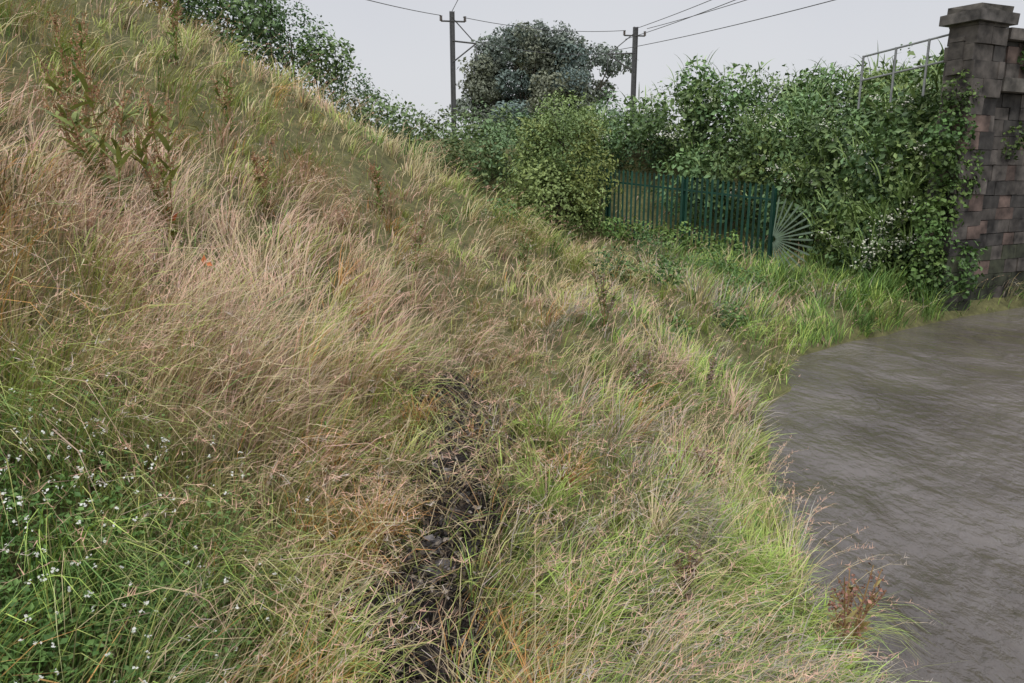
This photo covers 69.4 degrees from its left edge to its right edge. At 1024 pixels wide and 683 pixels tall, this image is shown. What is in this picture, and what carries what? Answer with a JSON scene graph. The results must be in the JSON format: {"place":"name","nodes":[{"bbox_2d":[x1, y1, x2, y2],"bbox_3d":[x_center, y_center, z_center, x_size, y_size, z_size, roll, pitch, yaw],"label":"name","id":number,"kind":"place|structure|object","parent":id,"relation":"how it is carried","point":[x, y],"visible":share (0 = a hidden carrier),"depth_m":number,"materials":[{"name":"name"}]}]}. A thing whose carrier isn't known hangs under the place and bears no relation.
{"place":"outdoors","nodes":[
{"label":"outdoors","id":0,"kind":"place"},
{"bbox_2d":[312,373,515,682],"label":"dirt path","id":1,"kind":"structure","parent":0,"point":[425,657],"depth_m":2.80,"materials":[{"name":"brown soil"}]},
{"bbox_2d":[354,377,508,682],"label":"path stones","id":2,"kind":"object","parent":1,"relation":"on","point":[431,538],"visible":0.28,"depth_m":3.05,"materials":[{"name":"grey stone"}]},
{"bbox_2d":[0,0,1023,682],"bbox_3d":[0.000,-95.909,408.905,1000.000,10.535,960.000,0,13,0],"label":"ground","id":3,"kind":"structure","parent":0,"point":[388,162],"depth_m":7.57,"materials":[{"name":"green plant"}]},
{"bbox_2d":[47,7,91,102],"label":"dock plant","id":4,"kind":"object","parent":3,"relation":"on","point":[80,44],"visible":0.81,"depth_m":7.22,"materials":[{"name":"green plant"}]},
{"bbox_2d":[42,46,105,198],"bbox_3d":[-3.267,-1.623,5.599,0.376,1.120,0.491,0,13,0],"label":"dock plant","id":5,"kind":"object","parent":3,"relation":"on","point":[86,122],"visible":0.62,"depth_m":5.54,"materials":[{"name":"green plant"}]},
{"bbox_2d":[31,29,145,231],"bbox_3d":[-2.970,-1.438,5.148,0.916,1.371,0.567,0,13,0],"label":"dock plant","id":6,"kind":"object","parent":3,"relation":"on","point":[72,119],"visible":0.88,"depth_m":5.14,"materials":[{"name":"green plant"}]},
{"bbox_2d":[120,80,191,242],"bbox_3d":[-2.603,-1.304,5.439,0.416,1.199,0.546,0,13,0],"label":"dock plant","id":7,"kind":"object","parent":3,"relation":"on","point":[140,152],"visible":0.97,"depth_m":5.44,"materials":[{"name":"green plant"}]},
{"bbox_2d":[0,331,325,682],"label":"white clover","id":8,"kind":"object","parent":3,"relation":"on","point":[31,606],"visible":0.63,"depth_m":2.18,"materials":[{"name":"green plant"}]},
{"bbox_2d":[162,0,183,63],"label":"dock plant","id":9,"kind":"object","parent":3,"relation":"on","point":[177,16],"visible":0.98,"depth_m":9.76,"materials":[{"name":"green plant"}]},
{"bbox_2d":[201,255,211,301],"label":"red dock leaves","id":10,"kind":"object","parent":3,"relation":"on","point":[207,263],"visible":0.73,"depth_m":4.81,"materials":[{"name":"plant"}]},
{"bbox_2d":[139,0,297,72],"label":"hawthorn tree","id":11,"kind":"object","parent":3,"relation":"on","point":[189,9],"visible":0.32,"depth_m":21.06,"materials":[{"name":"green plant"}]},
{"bbox_2d":[209,70,237,132],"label":"dock plant","id":12,"kind":"object","parent":3,"relation":"on","point":[229,101],"visible":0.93,"depth_m":8.59,"materials":[{"name":"green plant"}]},
{"bbox_2d":[249,132,277,218],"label":"dock plant","id":13,"kind":"object","parent":3,"relation":"on","point":[260,177],"visible":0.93,"depth_m":6.90,"materials":[{"name":"green plant"}]},
{"bbox_2d":[221,0,365,112],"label":"hawthorn tree","id":14,"kind":"object","parent":3,"relation":"on","point":[301,49],"visible":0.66,"depth_m":21.83,"materials":[{"name":"green plant"}]},
{"bbox_2d":[366,158,385,213],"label":"dock plant","id":15,"kind":"object","parent":3,"relation":"on","point":[376,175],"visible":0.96,"depth_m":8.96,"materials":[{"name":"brown plant"}]},
{"bbox_2d":[326,63,426,145],"bbox_3d":[-4.424,-6.907,23.532,3.364,3.966,2.449,0,13,0],"label":"hawthorn tree","id":16,"kind":"object","parent":3,"relation":"on","point":[380,104],"visible":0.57,"depth_m":23.25,"materials":[{"name":"green plant"}]},
{"bbox_2d":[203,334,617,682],"bbox_3d":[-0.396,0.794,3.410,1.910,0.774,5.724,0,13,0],"label":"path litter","id":17,"kind":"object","parent":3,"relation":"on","point":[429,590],"visible":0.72,"depth_m":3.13,"materials":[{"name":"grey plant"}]},
{"bbox_2d":[410,207,429,274],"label":"dock plant","id":18,"kind":"object","parent":3,"relation":"on","point":[420,239],"visible":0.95,"depth_m":7.59,"materials":[{"name":"plant"}]},
{"bbox_2d":[439,11,476,137],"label":"overhead line mast","id":19,"kind":"object","parent":3,"relation":"on","point":[451,20],"visible":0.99,"depth_m":40.52,"materials":[{"name":"grey metal"}]},
{"bbox_2d":[368,0,833,54],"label":"overhead wires","id":20,"kind":"object","parent":19,"relation":"attached to","point":[625,30],"visible":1,"depth_m":39.17,"materials":[{"name":"black metal"}]},
{"bbox_2d":[343,82,629,143],"bbox_3d":[-1.927,-7.763,28.246,13.590,4.021,3.765,0,13,0],"label":"hedge","id":21,"kind":"object","parent":3,"relation":"on","point":[503,110],"visible":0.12,"depth_m":27.80,"materials":[{"name":"green plant"}]},
{"bbox_2d":[359,107,634,196],"bbox_3d":[-1.894,-5.982,24.424,11.944,3.952,3.757,0,13,0],"label":"hedge","id":22,"kind":"object","parent":3,"relation":"on","point":[489,149],"visible":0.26,"depth_m":23.79,"materials":[{"name":"green plant"}]},
{"bbox_2d":[483,194,525,223],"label":"bramble bush","id":23,"kind":"object","parent":3,"relation":"on","point":[506,212],"visible":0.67,"depth_m":11.38,"materials":[{"name":"green plant"}]},
{"bbox_2d":[514,231,531,284],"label":"dock plant","id":24,"kind":"object","parent":3,"relation":"on","point":[525,249],"visible":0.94,"depth_m":9.19,"materials":[{"name":"green plant"}]},
{"bbox_2d":[447,19,631,141],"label":"oak tree","id":25,"kind":"object","parent":3,"relation":"on","point":[546,72],"visible":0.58,"depth_m":57.02,"materials":[{"name":"green plant"}]},
{"bbox_2d":[493,87,623,244],"bbox_3d":[1.358,-4.971,21.822,3.786,4.731,3.134,-4,14,-16],"label":"hawthorn bush","id":26,"kind":"object","parent":3,"relation":"on","point":[568,187],"visible":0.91,"depth_m":21.25,"materials":[{"name":"green plant"}]},
{"bbox_2d":[589,270,617,330],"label":"dock plant","id":27,"kind":"object","parent":3,"relation":"on","point":[604,294],"visible":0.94,"depth_m":7.86,"materials":[{"name":"green plant"}]},
{"bbox_2d":[588,239,648,285],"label":"bramble bush","id":28,"kind":"object","parent":3,"relation":"on","point":[617,267],"visible":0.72,"depth_m":10.77,"materials":[{"name":"green plant"}]},
{"bbox_2d":[607,27,645,115],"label":"overhead line mast","id":29,"kind":"object","parent":3,"relation":"on","point":[633,69],"visible":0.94,"depth_m":45.17,"materials":[{"name":"grey metal"}]},
{"bbox_2d":[626,348,657,414],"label":"dock plant","id":30,"kind":"object","parent":3,"relation":"on","point":[635,372],"visible":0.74,"depth_m":6.86,"materials":[{"name":"green plant"}]},
{"bbox_2d":[628,226,679,263],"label":"bramble bush","id":31,"kind":"object","parent":3,"relation":"on","point":[668,243],"visible":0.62,"depth_m":18.45,"materials":[{"name":"green plant"}]},
{"bbox_2d":[566,204,764,264],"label":"nettles","id":32,"kind":"object","parent":3,"relation":"on","point":[621,229],"visible":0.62,"depth_m":20.19,"materials":[{"name":"green plant"}]},
{"bbox_2d":[645,252,688,286],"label":"bramble bush","id":33,"kind":"object","parent":3,"relation":"on","point":[670,272],"visible":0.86,"depth_m":11.62,"materials":[{"name":"green plant"}]},
{"bbox_2d":[651,252,702,278],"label":"bramble bush","id":34,"kind":"object","parent":3,"relation":"on","point":[677,264],"visible":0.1,"depth_m":15.75,"materials":[{"name":"green plant"}]},
{"bbox_2d":[662,309,695,340],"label":"bramble bush","id":35,"kind":"object","parent":3,"relation":"on","point":[676,317],"visible":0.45,"depth_m":9.57,"materials":[{"name":"green plant"}]},
{"bbox_2d":[668,540,703,628],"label":"dock plant","id":36,"kind":"object","parent":3,"relation":"on","point":[690,566],"visible":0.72,"depth_m":3.21,"materials":[{"name":"green plant"}]},
{"bbox_2d":[574,164,812,270],"bbox_3d":[4.593,-3.419,20.338,0.190,2.881,7.776,-12,18,-42],"label":"palisade fence","id":37,"kind":"object","parent":3,"relation":"on","point":[772,233],"visible":0.63,"depth_m":19.59,"materials":[{"name":"teal metal"}]},
{"bbox_2d":[693,444,725,501],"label":"dock plant","id":38,"kind":"object","parent":3,"relation":"on","point":[714,466],"visible":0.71,"depth_m":5.54,"materials":[{"name":"plant"}]},
{"bbox_2d":[702,354,716,403],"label":"dock plant","id":39,"kind":"object","parent":3,"relation":"on","point":[711,372],"visible":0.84,"depth_m":7.87,"materials":[{"name":"green plant"}]},
{"bbox_2d":[687,242,739,280],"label":"bramble bush","id":40,"kind":"object","parent":3,"relation":"on","point":[717,263],"visible":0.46,"depth_m":17.14,"materials":[{"name":"green plant"}]},
{"bbox_2d":[691,279,735,312],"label":"bramble bush","id":41,"kind":"object","parent":3,"relation":"on","point":[718,291],"visible":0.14,"depth_m":12.87,"materials":[{"name":"green plant"}]},
{"bbox_2d":[710,301,748,329],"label":"bramble bush","id":42,"kind":"object","parent":3,"relation":"on","point":[732,321],"visible":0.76,"depth_m":11.44,"materials":[{"name":"green plant"}]},
{"bbox_2d":[718,270,768,305],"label":"bramble bush","id":43,"kind":"object","parent":3,"relation":"on","point":[752,291],"visible":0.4,"depth_m":13.97,"materials":[{"name":"green plant"}]},
{"bbox_2d":[722,263,773,292],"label":"bramble bush","id":44,"kind":"object","parent":3,"relation":"on","point":[761,279],"visible":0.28,"depth_m":15.63,"materials":[{"name":"green plant"}]},
{"bbox_2d":[560,40,944,283],"bbox_3d":[9.239,-5.956,23.382,11.989,6.823,14.242,-8,15,-31],"label":"bramble thicket","id":45,"kind":"object","parent":3,"relation":"on","point":[873,149],"visible":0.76,"depth_m":20.16,"materials":[{"name":"green plant"}]},
{"bbox_2d":[823,562,885,678],"bbox_3d":[1.803,1.505,3.999,0.421,0.699,0.285,-8,15,-31],"label":"dock plant","id":46,"kind":"object","parent":3,"relation":"on","point":[859,622],"visible":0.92,"depth_m":3.97,"materials":[{"name":"brown plant"}]},
{"bbox_2d":[915,2,1023,310],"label":"stone bridge abutment","id":47,"kind":"object","parent":3,"relation":"on","point":[985,44],"visible":0.68,"depth_m":15.19,"materials":[{"name":"grey stone"}]},
{"bbox_2d":[857,34,948,108],"bbox_3d":[8.350,-5.689,15.595,0.051,1.370,2.092,-9,16,-35],"label":"metal railing","id":48,"kind":"object","parent":47,"relation":"attached to","point":[926,65],"visible":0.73,"depth_m":15.74,"materials":[{"name":"metal"}]},
{"bbox_2d":[901,45,1023,306],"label":"ivy","id":49,"kind":"object","parent":47,"relation":"attached to","point":[951,167],"visible":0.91,"depth_m":14.92,"materials":[{"name":"green plant"}]},
{"bbox_2d":[139,0,1023,141],"label":"sky","id":50,"kind":"structure","parent":0,"point":[405,52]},
{"bbox_2d":[759,307,1023,682],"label":"road","id":51,"kind":"structure","parent":0,"point":[910,442],"depth_m":7.30,"materials":[{"name":"grey asphalt"}]}
]}

